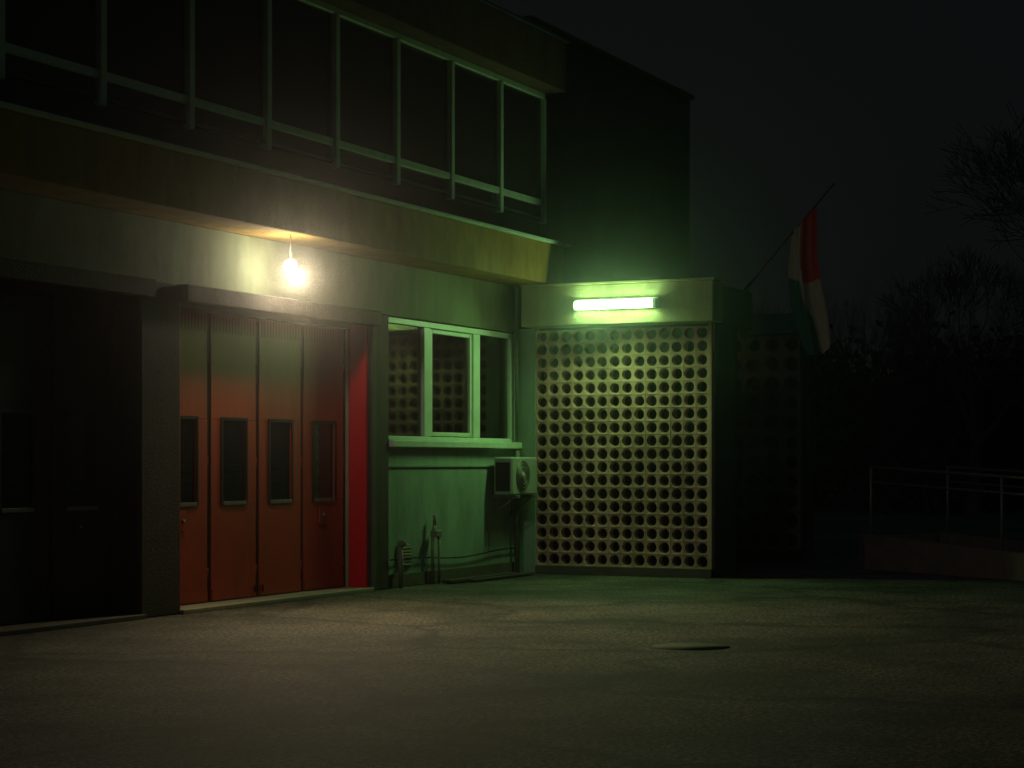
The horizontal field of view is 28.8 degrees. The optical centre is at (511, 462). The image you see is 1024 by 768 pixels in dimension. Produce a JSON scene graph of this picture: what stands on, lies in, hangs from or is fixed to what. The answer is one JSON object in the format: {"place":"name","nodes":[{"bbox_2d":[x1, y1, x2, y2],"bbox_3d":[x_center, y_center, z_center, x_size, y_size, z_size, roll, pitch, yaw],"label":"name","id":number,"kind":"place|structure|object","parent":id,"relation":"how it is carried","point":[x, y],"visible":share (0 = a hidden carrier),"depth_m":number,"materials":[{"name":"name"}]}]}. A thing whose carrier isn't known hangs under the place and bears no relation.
{"place":"outdoors","nodes":[
{"label":"outdoors","id":0,"kind":"place"},
{"bbox_2d":[0,75,440,326],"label":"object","id":1,"kind":"object","parent":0,"point":[205,130],"depth_m":22.40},
{"bbox_2d":[320,0,565,93],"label":"roof fascia","id":2,"kind":"structure","parent":1,"relation":"attached to","point":[478,33],"depth_m":24.67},
{"bbox_2d":[477,0,570,43],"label":"roof fascia cap","id":3,"kind":"object","parent":2,"relation":"on","point":[522,19],"visible":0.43,"depth_m":25.75,"materials":[{"name":"grey metal"}]},
{"bbox_2d":[0,501,1023,767],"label":"asphalt ground","id":4,"kind":"structure","parent":0,"point":[834,655],"depth_m":14.01,"materials":[{"name":"grey asphalt"}]},
{"bbox_2d":[0,613,145,636],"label":"threshold","id":5,"kind":"object","parent":4,"relation":"on","point":[50,624],"visible":0.79,"depth_m":18.13,"materials":[{"name":"concrete"}]},
{"bbox_2d":[89,282,179,617],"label":"pillar","id":6,"kind":"structure","parent":4,"relation":"on","point":[159,454],"depth_m":19.33,"materials":[{"name":"concrete"}]},
{"bbox_3d":[-2.760,-1.690,21.545,0.650,0.120,3.840,0,0,25],"label":"lintel","id":7,"kind":"object","parent":6,"relation":"attached to","visible":0},
{"bbox_2d":[180,302,350,328],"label":"door track","id":8,"kind":"structure","parent":7,"relation":"attached to","point":[244,313],"depth_m":21.46,"materials":[{"name":"grey metal"}]},
{"bbox_2d":[180,310,207,604],"bbox_3d":[-3.337,-0.052,20.268,0.080,2.995,0.898,0,0,25],"label":"folding leaf","id":9,"kind":"object","parent":8,"relation":"hanging from","point":[193,458],"visible":0.62,"depth_m":20.42,"materials":[{"name":"red paint"}]},
{"bbox_2d":[208,313,256,600],"bbox_3d":[-2.947,-0.052,21.120,0.070,2.995,0.898,0,0,25],"label":"folding leaf","id":10,"kind":"object","parent":8,"relation":"attached to","point":[233,463],"visible":1,"depth_m":21.10,"materials":[{"name":"red paint"}]},
{"bbox_2d":[255,322,257,595],"bbox_3d":[-2.774,-0.037,21.540,0.020,2.965,0.062,0,0,25],"label":"rubber seal","id":11,"kind":"object","parent":10,"relation":"attached to","point":[256,420],"visible":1,"depth_m":21.56,"materials":[{"name":"black rubber"}]},
{"bbox_2d":[256,319,301,595],"bbox_3d":[-2.552,-0.052,21.971,0.070,2.995,0.898,0,0,25],"label":"folding leaf","id":12,"kind":"object","parent":8,"relation":"attached to","point":[279,458],"visible":1,"depth_m":21.94,"materials":[{"name":"red paint"}]},
{"bbox_2d":[301,325,343,590],"bbox_3d":[-2.148,-0.052,22.828,0.080,2.995,0.918,0,0,25],"label":"folding leaf","id":13,"kind":"object","parent":8,"relation":"attached to","point":[323,463],"visible":1,"depth_m":22.80,"materials":[{"name":"red paint"}]},
{"bbox_2d":[179,587,373,613],"bbox_3d":[-2.738,1.478,21.534,0.700,0.045,3.880,0,0,25],"label":"threshold","id":14,"kind":"object","parent":4,"relation":"on","point":[207,606],"visible":0.62,"depth_m":21.28,"materials":[{"name":"beige paint"}]},
{"bbox_2d":[207,316,209,600],"bbox_3d":[-3.168,-0.037,20.690,0.020,2.965,0.062,0,0,25],"label":"rubber seal","id":15,"kind":"object","parent":14,"relation":"on","point":[208,457],"visible":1,"depth_m":20.70,"materials":[{"name":"black rubber"}]},
{"bbox_2d":[301,327,302,590],"bbox_3d":[-2.379,-0.037,22.390,0.020,2.965,0.062,0,0,25],"label":"rubber seal","id":16,"kind":"object","parent":14,"relation":"on","point":[302,458],"visible":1,"depth_m":22.41,"materials":[{"name":"rubber"}]},
{"bbox_2d":[349,324,367,586],"bbox_3d":[-1.788,-0.087,23.188,0.230,3.082,0.039,0,0,25],"label":"side jamb","id":17,"kind":"object","parent":14,"relation":"on","point":[358,455],"visible":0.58,"depth_m":23.16,"materials":[{"name":"red paint"}]},
{"bbox_2d":[345,329,348,586],"bbox_3d":[-1.916,-0.087,23.242,0.043,3.082,0.049,0,0,25],"label":"jamb strip","id":18,"kind":"object","parent":17,"relation":"attached to","point":[346,457],"visible":0.66,"depth_m":23.22,"materials":[{"name":"beige paint"}]},
{"bbox_2d":[327,314,388,589],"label":"pillar","id":19,"kind":"structure","parent":4,"relation":"on","point":[382,456],"depth_m":23.39,"materials":[{"name":"concrete"}]},
{"bbox_2d":[371,326,376,590],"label":"pillar edge trim","id":20,"kind":"structure","parent":19,"relation":"attached to","point":[374,457],"depth_m":23.20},
{"bbox_2d":[398,540,405,587],"bbox_3d":[-1.300,1.215,23.780,0.103,0.570,0.176,0,0,14],"label":"standpipe","id":21,"kind":"object","parent":4,"relation":"on","point":[401,544],"visible":1,"depth_m":23.72,"materials":[{"name":"grey metal"}]},
{"bbox_2d":[430,515,441,583],"bbox_3d":[-0.938,1.075,24.593,0.090,0.850,0.166,0,0,25],"label":"gas pipe","id":22,"kind":"object","parent":4,"relation":"on","point":[435,533],"visible":1,"depth_m":24.53,"materials":[{"name":"metal"}]},
{"bbox_2d":[388,562,514,588],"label":"office plinth","id":23,"kind":"structure","parent":4,"relation":"on","point":[417,578],"depth_m":25.07,"materials":[{"name":"grey concrete"}]},
{"bbox_2d":[389,447,515,574],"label":"office wall","id":24,"kind":"structure","parent":4,"relation":"on","point":[457,501],"depth_m":25.11,"materials":[{"name":"white paint"}]},
{"bbox_2d":[396,545,411,567],"bbox_3d":[-1.294,1.130,24.001,0.041,0.260,0.350,0,0,25],"label":"wall vent","id":25,"kind":"object","parent":24,"relation":"attached to","point":[407,550],"depth_m":24.00,"materials":[{"name":"metal"}]},
{"bbox_2d":[389,464,493,466],"bbox_3d":[-0.714,0.043,25.269,0.023,0.035,3.640,0,0,25],"label":"wall ledge","id":26,"kind":"object","parent":24,"relation":"attached to","point":[441,465],"depth_m":24.88,"materials":[{"name":"white paint"}]},
{"bbox_2d":[390,547,514,560],"bbox_3d":[-0.685,1.180,25.256,0.018,0.074,3.600,0,0,25],"label":"wall cable","id":27,"kind":"object","parent":24,"relation":"attached to","point":[455,557],"depth_m":25.17,"materials":[{"name":"black rubber"}]},
{"bbox_2d":[389,440,521,448],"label":"sill","id":28,"kind":"structure","parent":24,"relation":"on","point":[445,444],"depth_m":25.02,"materials":[{"name":"white concrete"}]},
{"bbox_2d":[389,436,512,442],"bbox_3d":[-0.787,-0.292,25.273,0.090,0.050,3.615,0,0,25],"label":"bottom rail","id":29,"kind":"object","parent":28,"relation":"on","point":[418,438],"visible":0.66,"depth_m":25.14,"materials":[{"name":"wood"}]},
{"bbox_2d":[420,327,430,436],"bbox_3d":[-1.083,-0.991,24.636,0.090,1.344,0.180,0,0,25],"label":"mullion","id":30,"kind":"object","parent":29,"relation":"on","point":[425,382],"visible":1,"depth_m":24.56},
{"bbox_2d":[431,329,431,435],"bbox_3d":[-1.028,-0.991,24.760,0.065,1.328,0.050,0,0,25],"label":"sash","id":31,"kind":"object","parent":29,"relation":"on","point":[431,382],"visible":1,"depth_m":24.74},
{"bbox_2d":[389,323,506,438],"bbox_3d":[-0.795,-0.991,25.274,0.006,1.348,3.480,0,0,25],"label":"pane","id":32,"kind":"object","parent":29,"relation":"on","point":[449,384],"visible":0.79,"depth_m":25.18,"materials":[{"name":"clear glass"}]},
{"bbox_2d":[432,432,469,436],"bbox_3d":[-0.795,-0.352,25.263,0.065,0.050,1.056,0,0,25],"label":"sash bottom","id":33,"kind":"object","parent":29,"relation":"on","point":[446,434],"visible":1,"depth_m":25.23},
{"bbox_2d":[467,334,471,436],"bbox_3d":[-0.561,-0.991,25.766,0.065,1.328,0.050,0,0,25],"label":"sash","id":34,"kind":"object","parent":29,"relation":"on","point":[469,385],"visible":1,"depth_m":25.74,"materials":[{"name":"wood"}]},
{"bbox_2d":[470,334,479,437],"bbox_3d":[-0.498,-0.991,25.897,0.090,1.344,0.200,0,0,25],"label":"mullion","id":35,"kind":"object","parent":29,"relation":"on","point":[475,385],"visible":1,"depth_m":25.84},
{"bbox_2d":[507,339,512,438],"bbox_3d":[-0.041,-0.991,26.881,0.090,1.344,0.070,0,0,25],"label":"jamb","id":36,"kind":"object","parent":29,"relation":"on","point":[509,388],"visible":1,"depth_m":26.85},
{"bbox_2d":[510,333,515,442],"bbox_3d":[-0.024,-0.965,27.143,0.300,1.570,0.380,0,0,25],"label":"corner jamb","id":37,"kind":"object","parent":24,"relation":"on","point":[513,387],"visible":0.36,"depth_m":26.91,"materials":[{"name":"white paint"}]},
{"bbox_2d":[492,457,536,516],"bbox_3d":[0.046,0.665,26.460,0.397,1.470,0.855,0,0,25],"label":"air conditioner","id":38,"kind":"object","parent":24,"relation":"attached to","point":[515,477],"visible":1,"depth_m":26.16,"materials":[{"name":"metal"}]},
{"bbox_2d":[442,572,533,582],"bbox_3d":[-0.285,1.470,25.489,0.260,0.040,2.200,0,0,25],"label":"kerb","id":39,"kind":"object","parent":4,"relation":"on","point":[489,577],"visible":1,"depth_m":25.29,"materials":[{"name":"concrete"}]},
{"bbox_2d":[515,287,519,571],"bbox_3d":[0.066,-0.430,26.788,0.060,3.860,0.122,0,0,-11],"label":"drain pipe","id":40,"kind":"object","parent":4,"relation":"on","point":[517,534],"visible":0.83,"depth_m":26.81,"materials":[{"name":"grey metal"}]},
{"bbox_2d":[516,329,539,573],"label":"corner pier","id":41,"kind":"structure","parent":4,"relation":"on","point":[527,388],"depth_m":26.86,"materials":[{"name":"grey paint"}]},
{"bbox_2d":[441,43,689,561],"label":"end wall","id":42,"kind":"structure","parent":4,"relation":"on","point":[618,173],"depth_m":30.22,"materials":[{"name":"paint"}]},
{"bbox_2d":[520,15,693,100],"bbox_3d":[-2.312,-6.090,32.119,8.760,0.080,6.600,0,0,25],"label":"roof coping","id":43,"kind":"object","parent":42,"relation":"on","point":[610,57],"visible":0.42,"depth_m":29.88,"materials":[{"name":"metal"}]},
{"bbox_2d":[535,565,714,577],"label":"screen plinth","id":44,"kind":"structure","parent":4,"relation":"on","point":[628,571],"depth_m":26.24,"materials":[{"name":"concrete"}]},
{"bbox_2d":[536,326,707,568],"bbox_3d":[1.457,-0.195,26.351,2.448,3.148,0.116,0,0,25],"label":"breeze block screen","id":45,"kind":"object","parent":44,"relation":"on","point":[634,434],"visible":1,"depth_m":26.32,"materials":[{"name":"concrete"}]},
{"bbox_2d":[540,285,751,330],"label":"wing roof","id":46,"kind":"structure","parent":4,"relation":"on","point":[737,308],"depth_m":26.58,"materials":[{"name":"grey concrete"}]},
{"bbox_2d":[743,183,834,354],"bbox_3d":[3.693,-2.559,26.575,1.273,2.280,0.188,0,0,30],"label":"flag","id":47,"kind":"object","parent":46,"relation":"attached to","point":[809,309],"visible":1,"depth_m":26.43,"materials":[{"name":"multicoloured green and red cloth"},{"name":"metal"}]},
{"bbox_2d":[651,643,729,649],"bbox_3d":[1.453,1.498,16.194,0.640,0.004,0.640,0,0,25],"label":"manhole cover","id":48,"kind":"object","parent":4,"relation":"on","point":[689,646],"visible":1,"depth_m":16.17,"materials":[{"name":"metal"}]},
{"bbox_2d":[708,323,714,577],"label":"edge pier","id":49,"kind":"structure","parent":4,"relation":"on","point":[711,445],"depth_m":25.78,"materials":[{"name":"grey concrete"}]},
{"bbox_2d":[737,335,802,549],"bbox_3d":[3.630,-0.295,29.802,1.448,3.188,0.126,0,0,25],"label":"block screen","id":50,"kind":"object","parent":4,"relation":"on","point":[764,433],"visible":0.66,"depth_m":29.66,"materials":[{"name":"concrete"}]},
{"bbox_2d":[737,338,812,562],"bbox_3d":[3.194,-0.250,30.324,2.840,3.500,0.100,0,0,25],"label":"screen back","id":51,"kind":"object","parent":4,"relation":"on","point":[805,555],"visible":0.24,"depth_m":29.83,"materials":[{"name":"grey concrete"}]},
{"bbox_2d":[737,313,798,335],"bbox_3d":[3.145,-2.050,30.181,2.870,0.300,0.600,0,0,25],"label":"screen head","id":52,"kind":"object","parent":51,"relation":"attached to","point":[772,324],"depth_m":29.53},
{"bbox_2d":[741,262,1023,515],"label":"distant trees","id":53,"kind":"object","parent":4,"relation":"on","point":[918,423],"visible":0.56,"depth_m":59.59,"materials":[{"name":"black plant"}]},
{"bbox_2d":[813,365,1023,500],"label":"wooded bank","id":54,"kind":"structure","parent":4,"relation":"on","point":[851,496],"depth_m":78.68,"materials":[{"name":"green plant"}]},
{"bbox_2d":[871,243,1023,519],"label":"bare tree","id":55,"kind":"object","parent":4,"relation":"on","point":[973,509],"visible":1,"depth_m":51.78,"materials":[{"name":"brown plant"}]},
{"bbox_2d":[924,102,1023,323],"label":"bare tree","id":56,"kind":"object","parent":4,"relation":"on","point":[1010,150],"visible":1,"depth_m":39.82,"materials":[{"name":"brown plant"}]},
{"bbox_2d":[521,280,722,328],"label":"wing slab","id":57,"kind":"structure","parent":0,"point":[693,302],"depth_m":26.00,"materials":[{"name":"beige concrete"}]},
{"bbox_2d":[571,297,659,310],"bbox_3d":[1.339,-2.070,25.970,1.200,0.140,0.157,0,0,25],"label":"fluorescent lamp","id":58,"kind":"object","parent":57,"relation":"attached to","point":[616,303],"visible":1,"depth_m":25.92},
{"bbox_2d":[520,277,727,286],"bbox_3d":[1.458,-2.356,26.262,2.730,0.028,0.530,0,0,25],"label":"wing coping","id":59,"kind":"object","parent":57,"relation":"on","point":[636,281],"visible":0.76,"depth_m":25.95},
{"bbox_2d":[544,327,736,573],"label":"wing back wall","id":60,"kind":"structure","parent":0,"point":[653,452],"depth_m":27.21,"materials":[{"name":"concrete"}]},
{"bbox_2d":[707,323,734,577],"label":"wing side wall","id":61,"kind":"structure","parent":0,"point":[724,450],"depth_m":26.22,"materials":[{"name":"grey concrete"}]},
{"bbox_2d":[488,0,1023,397],"label":"sky","id":62,"kind":"structure","parent":0,"point":[793,100],"materials":[{"name":"black"}]},
{"bbox_2d":[859,532,1023,580],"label":"wheelchair ramp","id":63,"kind":"structure","parent":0,"point":[951,554],"depth_m":26.96,"materials":[{"name":"concrete"}]},
{"bbox_2d":[869,466,1023,549],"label":"handrail","id":64,"kind":"object","parent":63,"relation":"on","point":[947,472],"visible":1,"depth_m":27.30,"materials":[{"name":"metal"}]},
{"bbox_3d":[-5.602,-0.125,15.422,0.650,3.250,0.660,0,0,25],"label":"pillar","id":65,"kind":"object","parent":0,"visible":0},
{"bbox_3d":[-4.655,-1.690,17.463,0.650,0.120,3.840,0,0,25],"label":"lintel","id":66,"kind":"object","parent":65,"relation":"on","visible":0},
{"bbox_2d":[0,279,118,300],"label":"door track","id":67,"kind":"structure","parent":66,"relation":"attached to","point":[9,284],"depth_m":18.28,"materials":[{"name":"black metal"}]},
{"bbox_2d":[0,288,47,624],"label":"folding leaf","id":68,"kind":"object","parent":67,"relation":"attached to","point":[23,457],"visible":1,"depth_m":17.97,"materials":[{"name":"red paint"}]},
{"bbox_2d":[49,294,110,618],"bbox_3d":[-4.043,-0.052,18.746,0.080,2.995,0.918,0,0,25],"label":"folding leaf","id":69,"kind":"object","parent":67,"relation":"attached to","point":[80,460],"visible":1,"depth_m":18.71,"materials":[{"name":"red paint"}]},
{"bbox_3d":[-8.297,-0.125,9.617,0.650,3.250,4.460,0,0,25],"label":"pillar","id":70,"kind":"object","parent":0,"visible":0},
{"bbox_2d":[0,188,525,332],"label":"spandrel wall","id":71,"kind":"structure","parent":70,"relation":"on","point":[42,229],"depth_m":20.62,"materials":[{"name":"paint"}]},
{"bbox_2d":[0,257,155,297],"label":"lintel ledge","id":72,"kind":"object","parent":71,"relation":"attached to","point":[49,274],"visible":1,"depth_m":17.94,"materials":[{"name":"grey concrete"}]},
{"bbox_2d":[177,284,381,326],"bbox_3d":[-2.408,-1.665,21.365,0.138,0.170,3.970,0,0,25],"label":"lintel ledge","id":73,"kind":"object","parent":71,"relation":"attached to","point":[210,296],"visible":1,"depth_m":21.01,"materials":[{"name":"beige concrete"}]},
{"bbox_2d":[0,108,562,287],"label":"first floor fascia","id":74,"kind":"structure","parent":71,"relation":"on","point":[49,159],"depth_m":19.88,"materials":[{"name":"yellow paint"}]},
{"bbox_2d":[0,77,538,235],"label":"under window panel","id":75,"kind":"structure","parent":74,"relation":"on","point":[33,96],"depth_m":20.33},
{"bbox_2d":[0,0,545,223],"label":"window band","id":76,"kind":"object","parent":75,"relation":"on","point":[334,87],"depth_m":21.43,"materials":[{"name":"black glass"}]},
{"bbox_2d":[0,101,570,246],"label":"fascia cap","id":77,"kind":"object","parent":74,"relation":"on","point":[106,130],"visible":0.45,"depth_m":19.77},
{"bbox_2d":[526,93,547,237],"bbox_3d":[0.341,-3.997,27.216,0.300,2.066,0.060,0,0,25],"label":"window end panel","id":78,"kind":"structure","parent":77,"relation":"on","point":[543,230],"depth_m":27.15,"materials":[{"name":"metal"}]},
{"bbox_2d":[284,235,296,272],"bbox_3d":[-2.314,-2.179,20.808,0.132,0.399,0.132,0,0,25],"label":"soffit lamp","id":79,"kind":"object","parent":74,"relation":"attached to","point":[290,265],"visible":1,"depth_m":20.77,"materials":[{"name":"white glass"}]},
{"bbox_2d":[389,317,512,338],"bbox_3d":[-0.787,-1.700,25.273,0.090,0.070,3.615,0,0,25],"label":"head","id":80,"kind":"object","parent":71,"relation":"attached to","point":[408,322],"visible":0.76,"depth_m":25.16},
{"bbox_2d":[432,329,469,337],"bbox_3d":[-0.795,-1.630,25.263,0.065,0.050,1.056,0,0,25],"label":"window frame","id":81,"kind":"structure","parent":80,"relation":"attached to","point":[448,333],"depth_m":25.22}
]}

